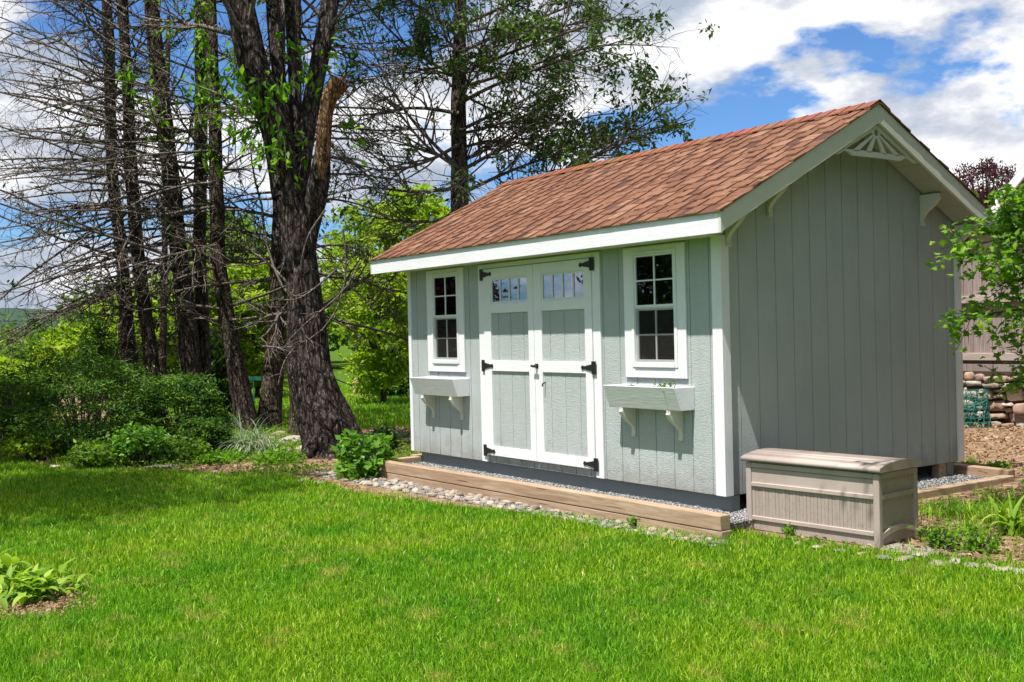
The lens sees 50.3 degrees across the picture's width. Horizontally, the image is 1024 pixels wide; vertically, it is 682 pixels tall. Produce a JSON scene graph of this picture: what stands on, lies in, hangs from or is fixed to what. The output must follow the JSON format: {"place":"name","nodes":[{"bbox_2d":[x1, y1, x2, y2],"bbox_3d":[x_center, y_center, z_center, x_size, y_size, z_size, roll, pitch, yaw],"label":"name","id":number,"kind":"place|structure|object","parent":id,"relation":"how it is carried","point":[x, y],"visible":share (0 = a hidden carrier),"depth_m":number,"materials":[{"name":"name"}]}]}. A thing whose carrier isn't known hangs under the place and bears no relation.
{"place":"outdoors","nodes":[
{"label":"outdoors","id":0,"kind":"place"},
{"bbox_2d":[0,308,331,336],"bbox_3d":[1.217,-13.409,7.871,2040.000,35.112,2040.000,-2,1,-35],"label":"hills","id":1,"kind":"structure","parent":0,"point":[13,316],"depth_m":910.28,"materials":[{"name":"green plant"}]},
{"bbox_2d":[167,379,410,426],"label":"lawn grass","id":2,"kind":"structure","parent":0,"point":[376,410],"depth_m":21.89,"materials":[{"name":"green plant"}]},
{"bbox_2d":[0,456,1023,681],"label":"lawn grass","id":3,"kind":"structure","parent":0,"point":[671,668],"depth_m":5.98,"materials":[{"name":"green plant"}]},
{"bbox_2d":[0,339,1023,681],"bbox_3d":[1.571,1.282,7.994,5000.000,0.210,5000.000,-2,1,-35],"label":"ground","id":4,"kind":"structure","parent":0,"point":[338,361],"depth_m":7.31,"materials":[{"name":"green plant"}]},
{"bbox_2d":[0,545,32,574],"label":"hosta plant","id":5,"kind":"object","parent":4,"relation":"on","point":[7,560],"visible":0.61,"depth_m":6.90,"materials":[{"name":"green plant"}]},
{"bbox_2d":[0,426,61,461],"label":"leafy plant","id":6,"kind":"object","parent":4,"relation":"on","point":[28,452],"visible":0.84,"depth_m":13.65,"materials":[{"name":"green plant"}]},
{"bbox_2d":[0,365,64,447],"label":"evergreen shrub","id":7,"kind":"object","parent":4,"relation":"on","point":[6,399],"visible":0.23,"depth_m":15.05,"materials":[{"name":"green plant"}]},
{"bbox_2d":[0,356,68,425],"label":"garden bush","id":8,"kind":"object","parent":4,"relation":"on","point":[7,361],"visible":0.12,"depth_m":19.67,"materials":[{"name":"green plant"}]},
{"bbox_2d":[0,558,92,611],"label":"hosta plant","id":9,"kind":"object","parent":4,"relation":"on","point":[21,588],"visible":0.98,"depth_m":6.30,"materials":[{"name":"green plant"}]},
{"bbox_2d":[0,576,99,621],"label":"bark mulch","id":10,"kind":"object","parent":4,"relation":"on","point":[41,602],"visible":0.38,"depth_m":6.15,"materials":[{"name":"brown wood"}]},
{"bbox_2d":[32,315,118,407],"bbox_3d":[-9.322,0.465,23.980,2.137,2.186,2.208,-2,1,-35],"label":"garden bush","id":11,"kind":"object","parent":4,"relation":"on","point":[59,342],"visible":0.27,"depth_m":23.48,"materials":[{"name":"green plant"}]},
{"bbox_2d":[0,314,180,373],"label":"scrub","id":12,"kind":"object","parent":4,"relation":"on","point":[32,336],"visible":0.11,"depth_m":41.26,"materials":[{"name":"green plant"}]},
{"bbox_2d":[0,342,183,457],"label":"evergreen shrub","id":13,"kind":"object","parent":4,"relation":"on","point":[69,433],"visible":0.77,"depth_m":13.89,"materials":[{"name":"green plant"}]},
{"bbox_2d":[67,311,118,427],"bbox_3d":[-6.260,0.544,16.388,0.769,2.017,0.747,-2,1,-35],"label":"evergreen shrub","id":14,"kind":"object","parent":4,"relation":"on","point":[99,338],"visible":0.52,"depth_m":16.33,"materials":[{"name":"green plant"}]},
{"bbox_2d":[57,433,131,468],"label":"leafy plant","id":15,"kind":"object","parent":4,"relation":"on","point":[96,454],"visible":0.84,"depth_m":12.73,"materials":[{"name":"green plant"}]},
{"bbox_2d":[79,333,143,420],"bbox_3d":[-6.973,0.671,18.984,1.301,1.740,1.179,-1,1,26],"label":"garden bush","id":16,"kind":"object","parent":4,"relation":"on","point":[139,356],"visible":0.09,"depth_m":18.84,"materials":[{"name":"green plant"}]},
{"bbox_2d":[82,277,178,402],"bbox_3d":[-8.575,0.034,24.980,2.636,3.011,2.498,-1,0,6],"label":"leafy tree","id":17,"kind":"object","parent":4,"relation":"on","point":[155,313],"visible":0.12,"depth_m":24.50,"materials":[{"name":"green plant"}]},
{"bbox_2d":[0,0,264,423],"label":"conifer tree","id":18,"kind":"object","parent":4,"relation":"on","point":[128,350],"visible":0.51,"depth_m":18.04,"materials":[{"name":"brown plant"}]},
{"bbox_2d":[106,421,172,465],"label":"leafy plant","id":19,"kind":"object","parent":4,"relation":"on","point":[136,447],"visible":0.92,"depth_m":12.84,"materials":[{"name":"green plant"}]},
{"bbox_2d":[63,16,250,413],"bbox_3d":[-6.781,-2.260,20.392,3.129,7.757,2.854,-1,1,33],"label":"conifer tree","id":20,"kind":"object","parent":4,"relation":"on","point":[163,331],"visible":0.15,"depth_m":20.16,"materials":[{"name":"brown plant"}]},
{"bbox_2d":[14,0,303,402],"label":"conifer tree","id":21,"kind":"object","parent":4,"relation":"on","point":[199,235],"visible":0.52,"depth_m":17.63,"materials":[{"name":"brown plant"}]},
{"bbox_2d":[175,13,248,180],"bbox_3d":[-4.590,-3.799,16.877,1.050,2.677,1.619,-2,1,-35],"label":"climbing vine","id":22,"kind":"object","parent":21,"relation":"attached to","point":[204,95],"visible":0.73,"depth_m":16.85,"materials":[{"name":"green plant"}]},
{"bbox_2d":[145,464,184,467],"bbox_3d":[-4.045,1.463,12.777,0.537,0.052,0.205,-1,1,-3],"label":"rock","id":23,"kind":"object","parent":4,"relation":"on","point":[177,465],"visible":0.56,"depth_m":12.71,"materials":[{"name":"stone"}]},
{"bbox_2d":[0,0,340,410],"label":"conifer tree","id":24,"kind":"object","parent":4,"relation":"on","point":[189,349],"visible":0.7,"depth_m":17.40,"materials":[{"name":"brown plant"}]},
{"bbox_2d":[0,0,351,425],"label":"conifer tree","id":25,"kind":"object","parent":4,"relation":"on","point":[149,342],"visible":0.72,"depth_m":17.20,"materials":[{"name":"brown plant"}]},
{"bbox_2d":[150,435,210,463],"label":"leafy plant","id":26,"kind":"object","parent":4,"relation":"on","point":[189,449],"visible":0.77,"depth_m":13.06,"materials":[{"name":"green plant"}]},
{"bbox_2d":[119,371,242,445],"bbox_3d":[-4.473,0.965,14.620,1.455,1.141,1.792,-1,0,12],"label":"evergreen shrub","id":27,"kind":"object","parent":4,"relation":"on","point":[197,403],"visible":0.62,"depth_m":14.38,"materials":[{"name":"green plant"}]},
{"bbox_2d":[148,261,243,353],"bbox_3d":[-7.485,-0.245,25.974,2.334,3.471,2.371,-1,1,18],"label":"leafy tree","id":28,"kind":"object","parent":4,"relation":"on","point":[213,312],"visible":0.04,"depth_m":25.55,"materials":[{"name":"green plant"}]},
{"bbox_2d":[175,415,234,452],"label":"evergreen shrub","id":29,"kind":"object","parent":4,"relation":"on","point":[205,433],"visible":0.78,"depth_m":13.78,"materials":[{"name":"green plant"}]},
{"bbox_2d":[0,418,411,476],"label":"rough grass","id":30,"kind":"structure","parent":4,"relation":"on","point":[57,461],"depth_m":14.62,"materials":[{"name":"green plant"}]},
{"bbox_2d":[0,418,420,476],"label":"ground cover","id":31,"kind":"object","parent":4,"relation":"on","point":[293,468],"visible":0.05,"depth_m":12.84,"materials":[{"name":"green plant"}]},
{"bbox_2d":[63,0,371,433],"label":"conifer tree","id":32,"kind":"object","parent":4,"relation":"on","point":[243,404],"visible":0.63,"depth_m":16.98,"materials":[{"name":"brown plant"}]},
{"bbox_2d":[115,46,187,153],"bbox_3d":[-5.677,-3.770,17.004,1.229,1.747,0.870,-1,0,1],"label":"climbing vine","id":33,"kind":"object","parent":32,"relation":"attached to","point":[140,100],"visible":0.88,"depth_m":16.99,"materials":[{"name":"green plant"}]},
{"bbox_2d":[36,257,401,356],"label":"distant woods","id":34,"kind":"object","parent":4,"relation":"on","point":[335,337],"visible":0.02,"depth_m":48.14,"materials":[{"name":"green plant"}]},
{"bbox_2d":[188,447,250,465],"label":"leafy plant","id":35,"kind":"object","parent":4,"relation":"on","point":[218,456],"visible":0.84,"depth_m":13.03,"materials":[{"name":"green plant"}]},
{"bbox_2d":[169,206,271,301],"bbox_3d":[-8.570,-1.351,32.892,3.534,5.627,3.575,-1,0,12],"label":"leafy tree","id":36,"kind":"object","parent":4,"relation":"on","point":[248,220],"visible":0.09,"depth_m":32.20,"materials":[{"name":"green plant"}]},
{"bbox_2d":[210,332,249,414],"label":"leafy tree","id":37,"kind":"object","parent":4,"relation":"on","point":[218,368],"visible":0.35,"depth_m":20.67,"materials":[{"name":"green plant"}]},
{"bbox_2d":[109,0,368,458],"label":"old tree","id":38,"kind":"object","parent":4,"relation":"on","point":[323,413],"visible":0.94,"depth_m":13.44,"materials":[{"name":"brown plant"}]},
{"bbox_2d":[194,32,369,190],"bbox_3d":[-2.889,-2.846,13.400,1.691,2.055,1.562,-2,1,-35],"label":"climbing vine","id":39,"kind":"object","parent":38,"relation":"attached to","point":[258,103],"visible":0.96,"depth_m":13.35,"materials":[{"name":"green plant"}]},
{"bbox_2d":[210,411,299,456],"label":"striped grass","id":40,"kind":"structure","parent":4,"relation":"on","point":[255,443],"depth_m":13.80,"materials":[{"name":"green plant"}]},
{"bbox_2d":[249,377,261,403],"bbox_3d":[-5.418,1.138,22.998,0.302,0.778,0.029,-1,0,0],"label":"street sign","id":41,"kind":"object","parent":4,"relation":"on","point":[253,379],"visible":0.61,"depth_m":22.99,"materials":[{"name":"teal metal"}]},
{"bbox_2d":[227,253,288,397],"bbox_3d":[-6.307,-0.361,26.930,2.548,3.683,2.388,-2,1,-35],"label":"leafy tree","id":42,"kind":"object","parent":4,"relation":"on","point":[254,361],"visible":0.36,"depth_m":26.43,"materials":[{"name":"green plant"}]},
{"bbox_2d":[95,0,450,434],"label":"conifer tree","id":43,"kind":"object","parent":4,"relation":"on","point":[293,427],"visible":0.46,"depth_m":16.70,"materials":[{"name":"brown plant"}]},
{"bbox_2d":[93,0,454,430],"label":"conifer tree","id":44,"kind":"object","parent":4,"relation":"on","point":[269,413],"visible":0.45,"depth_m":17.18,"materials":[{"name":"brown plant"}]},
{"bbox_2d":[241,442,307,465],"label":"leafy plant","id":45,"kind":"object","parent":4,"relation":"on","point":[275,457],"visible":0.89,"depth_m":12.81,"materials":[{"name":"green plant"}]},
{"bbox_2d":[279,435,300,444],"bbox_3d":[-3.046,1.391,15.152,0.410,0.165,0.465,-5,-3,5],"label":"rock","id":46,"kind":"object","parent":4,"relation":"on","point":[291,437],"visible":0.29,"depth_m":15.02,"materials":[{"name":"stone"}]},
{"bbox_2d":[317,196,398,381],"bbox_3d":[-4.410,-1.382,30.911,2.772,5.523,2.874,-1,0,-4],"label":"leafy tree","id":47,"kind":"object","parent":4,"relation":"on","point":[338,253],"visible":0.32,"depth_m":30.62,"materials":[{"name":"green plant"}]},
{"bbox_2d":[330,428,401,479],"bbox_3d":[-1.572,1.200,11.423,0.696,0.596,0.786,-2,1,-35],"label":"broad leaf shrub","id":48,"kind":"object","parent":4,"relation":"on","point":[361,459],"visible":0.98,"depth_m":11.27,"materials":[{"name":"green plant"}]},
{"bbox_2d":[362,481,372,484],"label":"pebble","id":49,"kind":"object","parent":4,"relation":"on","point":[365,482],"visible":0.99,"depth_m":10.80,"materials":[{"name":"stone"}]},
{"bbox_2d":[332,245,408,403],"bbox_3d":[-2.806,-0.307,23.513,2.384,3.488,2.286,-1,1,24],"label":"leafy tree","id":50,"kind":"object","parent":4,"relation":"on","point":[380,363],"visible":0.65,"depth_m":23.12,"materials":[{"name":"green plant"}]},
{"bbox_2d":[357,366,409,396],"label":"garden bush","id":51,"kind":"object","parent":4,"relation":"on","point":[403,389],"visible":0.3,"depth_m":25.94,"materials":[{"name":"green plant"}]},
{"bbox_2d":[366,421,400,451],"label":"leafy plant","id":52,"kind":"object","parent":4,"relation":"on","point":[388,430],"visible":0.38,"depth_m":13.55,"materials":[{"name":"green plant"}]},
{"bbox_2d":[356,182,450,328],"bbox_3d":[-3.242,-1.966,35.976,3.678,6.562,3.682,-2,1,-35],"label":"leafy tree","id":53,"kind":"object","parent":4,"relation":"on","point":[429,207],"visible":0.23,"depth_m":35.36,"materials":[{"name":"green plant"}]},
{"bbox_2d":[427,492,436,496],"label":"pebble","id":54,"kind":"object","parent":4,"relation":"on","point":[432,494],"visible":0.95,"depth_m":9.89,"materials":[{"name":"stone"}]},
{"bbox_2d":[445,493,453,497],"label":"pebble","id":55,"kind":"object","parent":4,"relation":"on","point":[449,495],"visible":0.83,"depth_m":9.83,"materials":[{"name":"stone"}]},
{"bbox_2d":[286,0,719,350],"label":"conifer tree","id":56,"kind":"object","parent":4,"relation":"on","point":[515,29],"visible":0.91,"depth_m":16.57,"materials":[{"name":"green plant"}]},
{"bbox_2d":[7,471,1003,664],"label":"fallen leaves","id":57,"kind":"object","parent":4,"relation":"on","point":[499,600],"visible":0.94,"depth_m":5.90,"materials":[{"name":"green plant"}]},
{"bbox_2d":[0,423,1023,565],"bbox_3d":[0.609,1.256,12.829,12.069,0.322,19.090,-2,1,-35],"label":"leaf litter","id":58,"kind":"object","parent":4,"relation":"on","point":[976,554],"visible":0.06,"depth_m":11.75,"materials":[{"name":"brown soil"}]},
{"bbox_2d":[531,505,539,509],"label":"pebble","id":59,"kind":"object","parent":4,"relation":"on","point":[536,507],"visible":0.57,"depth_m":9.02,"materials":[{"name":"stone"}]},
{"bbox_2d":[626,514,640,527],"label":"weed","id":60,"kind":"object","parent":4,"relation":"on","point":[633,522],"visible":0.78,"depth_m":8.06,"materials":[{"name":"green plant"}]},
{"bbox_2d":[369,99,1007,511],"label":"garden shed","id":61,"kind":"structure","parent":4,"relation":"on","point":[777,285],"depth_m":9.04,"materials":[{"name":"paint"}]},
{"bbox_2d":[426,267,465,371],"bbox_3d":[-0.673,-0.209,11.108,0.052,1.043,0.702,-2,1,-35],"label":"window","id":62,"kind":"structure","parent":61,"relation":"in","point":[444,287],"depth_m":11.10,"materials":[{"name":"white paint"}]},
{"bbox_2d":[479,264,536,460],"bbox_3d":[-0.038,0.205,10.205,0.041,1.800,0.849,-2,1,-35],"label":"door","id":63,"kind":"structure","parent":61,"relation":"in","point":[508,305],"depth_m":10.19,"materials":[{"name":"white paint"}]},
{"bbox_2d":[530,257,598,471],"bbox_3d":[0.446,0.200,9.496,0.076,1.800,0.866,-2,1,-35],"label":"door","id":64,"kind":"structure","parent":61,"relation":"in","point":[565,365],"depth_m":9.51,"materials":[{"name":"white paint"}]},
{"bbox_2d":[623,242,687,378],"bbox_3d":[1.124,-0.231,8.582,0.052,1.043,0.702,-2,1,-35],"label":"window","id":65,"kind":"structure","parent":61,"relation":"in","point":[654,276],"depth_m":8.57,"materials":[{"name":"white paint"}]},
{"bbox_2d":[653,381,675,392],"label":"seedling","id":66,"kind":"object","parent":61,"relation":"in","point":[664,385],"visible":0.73,"depth_m":8.29,"materials":[{"name":"green plant"}]},
{"bbox_2d":[359,436,1023,565],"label":"sparse grass","id":67,"kind":"structure","parent":4,"relation":"on","point":[973,459],"depth_m":7.95,"materials":[{"name":"green plant"}]},
{"bbox_2d":[560,473,978,530],"bbox_3d":[1.450,1.340,10.436,3.370,0.170,4.960,-2,1,-35],"label":"gravel pad","id":68,"kind":"object","parent":4,"relation":"on","point":[743,501],"visible":0.11,"depth_m":8.41,"materials":[{"name":"grey gravel"}]},
{"bbox_2d":[389,456,421,462],"bbox_3d":[-1.161,1.353,11.575,0.428,0.230,0.097,-2,1,-35],"label":"landscape timber","id":69,"kind":"object","parent":68,"relation":"on","point":[414,459],"visible":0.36,"depth_m":11.59,"materials":[{"name":"brown wood"}]},
{"bbox_2d":[375,471,730,538],"bbox_3d":[0.042,1.395,9.512,0.100,0.123,4.856,-2,1,-37],"label":"landscape timber","id":70,"kind":"object","parent":68,"relation":"on","point":[580,510],"visible":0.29,"depth_m":8.99,"materials":[{"name":"brown wood"}]},
{"bbox_2d":[377,460,729,530],"bbox_3d":[0.034,1.278,9.511,0.100,0.107,4.851,-2,1,-37],"label":"landscape timber","id":71,"kind":"object","parent":70,"relation":"on","point":[675,514],"visible":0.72,"depth_m":8.83,"materials":[{"name":"brown wood"}]},
{"bbox_2d":[409,462,986,525],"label":"crushed gravel","id":72,"kind":"structure","parent":68,"relation":"on","point":[737,517],"depth_m":9.38,"materials":[{"name":"grey gravel"}]},
{"bbox_2d":[780,523,796,535],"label":"weed","id":73,"kind":"object","parent":4,"relation":"on","point":[789,530],"visible":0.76,"depth_m":7.50,"materials":[{"name":"green plant"}]},
{"bbox_2d":[741,448,921,546],"bbox_3d":[2.191,1.062,7.537,0.520,0.568,1.099,-2,1,-40],"label":"storage chest","id":74,"kind":"object","parent":4,"relation":"on","point":[850,498],"visible":0.97,"depth_m":7.27,"materials":[{"name":"plastic"}]},
{"bbox_2d":[875,555,890,559],"bbox_3d":[2.299,1.333,6.718,0.123,0.027,0.073,-1,0,-2],"label":"edging stone","id":75,"kind":"object","parent":4,"relation":"on","point":[884,556],"visible":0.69,"depth_m":6.71,"materials":[{"name":"grey stone"}]},
{"bbox_2d":[862,542,947,557],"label":"flat slab","id":76,"kind":"structure","parent":4,"relation":"on","point":[894,545],"depth_m":6.92,"materials":[{"name":"grey stone"}]},
{"bbox_2d":[896,555,913,561],"bbox_3d":[2.386,1.325,6.657,0.142,0.026,0.099,-7,0,-12],"label":"edging stone","id":77,"kind":"object","parent":4,"relation":"on","point":[909,556],"visible":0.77,"depth_m":6.63,"materials":[{"name":"grey stone"}]},
{"bbox_2d":[930,560,945,565],"bbox_3d":[2.545,1.327,6.516,0.081,0.027,0.137,-1,1,42],"label":"edging stone","id":78,"kind":"object","parent":4,"relation":"on","point":[940,563],"visible":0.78,"depth_m":6.50,"materials":[{"name":"grey stone"}]},
{"bbox_2d":[907,518,969,551],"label":"weed","id":79,"kind":"object","parent":4,"relation":"on","point":[936,538],"visible":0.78,"depth_m":6.90,"materials":[{"name":"green plant"}]},
{"bbox_2d":[949,558,959,563],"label":"edging stone","id":80,"kind":"object","parent":4,"relation":"on","point":[953,559],"visible":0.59,"depth_m":6.53,"materials":[{"name":"grey stone"}]},
{"bbox_2d":[918,489,994,520],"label":"grass tuft","id":81,"kind":"object","parent":4,"relation":"on","point":[943,511],"visible":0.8,"depth_m":7.74,"materials":[{"name":"green plant"}]},
{"bbox_2d":[918,475,1013,499],"bbox_3d":[3.352,1.298,8.684,2.200,0.252,0.100,-2,1,-35],"label":"landscape timber","id":82,"kind":"object","parent":4,"relation":"on","point":[959,487],"visible":0.24,"depth_m":8.86,"materials":[{"name":"brown wood"}]},
{"bbox_2d":[920,504,1022,537],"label":"grass tuft","id":83,"kind":"object","parent":4,"relation":"on","point":[962,523],"visible":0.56,"depth_m":7.29,"materials":[{"name":"green plant"}]},
{"bbox_2d":[964,562,978,567],"bbox_3d":[2.706,1.322,6.430,0.090,0.030,0.151,-4,-1,24],"label":"edging stone","id":84,"kind":"object","parent":4,"relation":"on","point":[971,564],"visible":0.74,"depth_m":6.39,"materials":[{"name":"beige stone"}]},
{"bbox_2d":[921,489,1022,527],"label":"grass tuft","id":85,"kind":"object","parent":4,"relation":"on","point":[985,513],"visible":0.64,"depth_m":7.56,"materials":[{"name":"green plant"}]},
{"bbox_2d":[925,177,1023,486],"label":"maple tree","id":86,"kind":"object","parent":4,"relation":"on","point":[1009,277],"visible":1,"depth_m":7.61,"materials":[{"name":"green plant"}]},
{"bbox_2d":[963,389,991,427],"bbox_3d":[6.180,0.946,14.601,0.432,0.585,0.439,-2,1,-35],"label":"netting roll","id":87,"kind":"object","parent":4,"relation":"on","point":[986,407],"visible":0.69,"depth_m":14.50,"materials":[{"name":"teal plastic"}]},
{"bbox_2d":[955,519,1006,555],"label":"weed","id":88,"kind":"object","parent":4,"relation":"on","point":[975,543],"visible":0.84,"depth_m":6.79,"materials":[{"name":"green plant"}]},
{"bbox_2d":[941,481,1023,509],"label":"grass tuft","id":89,"kind":"object","parent":4,"relation":"on","point":[1004,500],"visible":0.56,"depth_m":8.04,"materials":[{"name":"green plant"}]},
{"bbox_2d":[953,463,1014,477],"bbox_3d":[4.062,1.177,9.872,0.100,0.120,1.025,-2,1,-30],"label":"landscape timber","id":90,"kind":"object","parent":4,"relation":"on","point":[966,469],"visible":0.28,"depth_m":9.65,"materials":[{"name":"brown wood"}]},
{"bbox_2d":[952,156,1016,207],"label":"purple leaf tree","id":91,"kind":"object","parent":4,"relation":"on","point":[989,171],"visible":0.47,"depth_m":26.59,"materials":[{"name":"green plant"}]},
{"bbox_2d":[981,563,997,568],"bbox_3d":[2.796,1.317,6.395,0.072,0.026,0.103,-6,3,-10],"label":"edging stone","id":92,"kind":"object","parent":4,"relation":"on","point":[985,564],"visible":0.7,"depth_m":6.38,"materials":[{"name":"beige stone"}]},
{"bbox_2d":[963,371,1023,427],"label":"stone wall","id":93,"kind":"structure","parent":4,"relation":"on","point":[1008,412],"depth_m":14.52,"materials":[{"name":"stone"}]},
{"bbox_2d":[961,242,1023,371],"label":"wood fence","id":94,"kind":"object","parent":93,"relation":"on","point":[977,348],"visible":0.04,"depth_m":14.91,"materials":[{"name":"wood"}]},
{"bbox_2d":[983,460,1013,468],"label":"weed","id":95,"kind":"object","parent":4,"relation":"on","point":[996,464],"visible":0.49,"depth_m":10.06,"materials":[{"name":"green plant"}]},
{"bbox_2d":[979,489,1023,535],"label":"leafy clump","id":96,"kind":"object","parent":4,"relation":"on","point":[1011,515],"visible":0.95,"depth_m":7.16,"materials":[{"name":"green plant"}]},
{"bbox_2d":[992,566,1012,570],"bbox_3d":[2.848,1.319,6.311,0.175,0.026,0.096,-2,1,-32],"label":"edging stone","id":97,"kind":"object","parent":4,"relation":"on","point":[1003,569],"visible":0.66,"depth_m":6.29,"materials":[{"name":"beige stone"}]},
{"bbox_2d":[998,193,1015,239],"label":"arborvitae","id":98,"kind":"object","parent":4,"relation":"on","point":[1005,196],"visible":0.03,"depth_m":19.44,"materials":[{"name":"green plant"}]},
{"bbox_2d":[991,164,1023,240],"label":"neighbour house","id":99,"kind":"structure","parent":4,"relation":"on","point":[1017,179],"depth_m":23.60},
{"bbox_2d":[0,0,1023,310],"label":"sky","id":100,"kind":"structure","parent":0,"point":[951,71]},
{"bbox_2d":[309,473,730,545],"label":"fine gravel","id":101,"kind":"structure","parent":0,"point":[426,493],"depth_m":9.73,"materials":[{"name":"grey gravel"}]},
{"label":"stone block","id":102,"kind":"object","parent":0,"visible":0},
{"bbox_2d":[352,378,358,394],"bbox_3d":[-3.910,1.132,27.298,0.203,0.420,0.203,-1,1,32],"label":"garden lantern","id":103,"kind":"object","parent":102,"relation":"on","point":[355,382],"visible":0.53,"depth_m":27.24,"materials":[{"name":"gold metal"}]}
]}

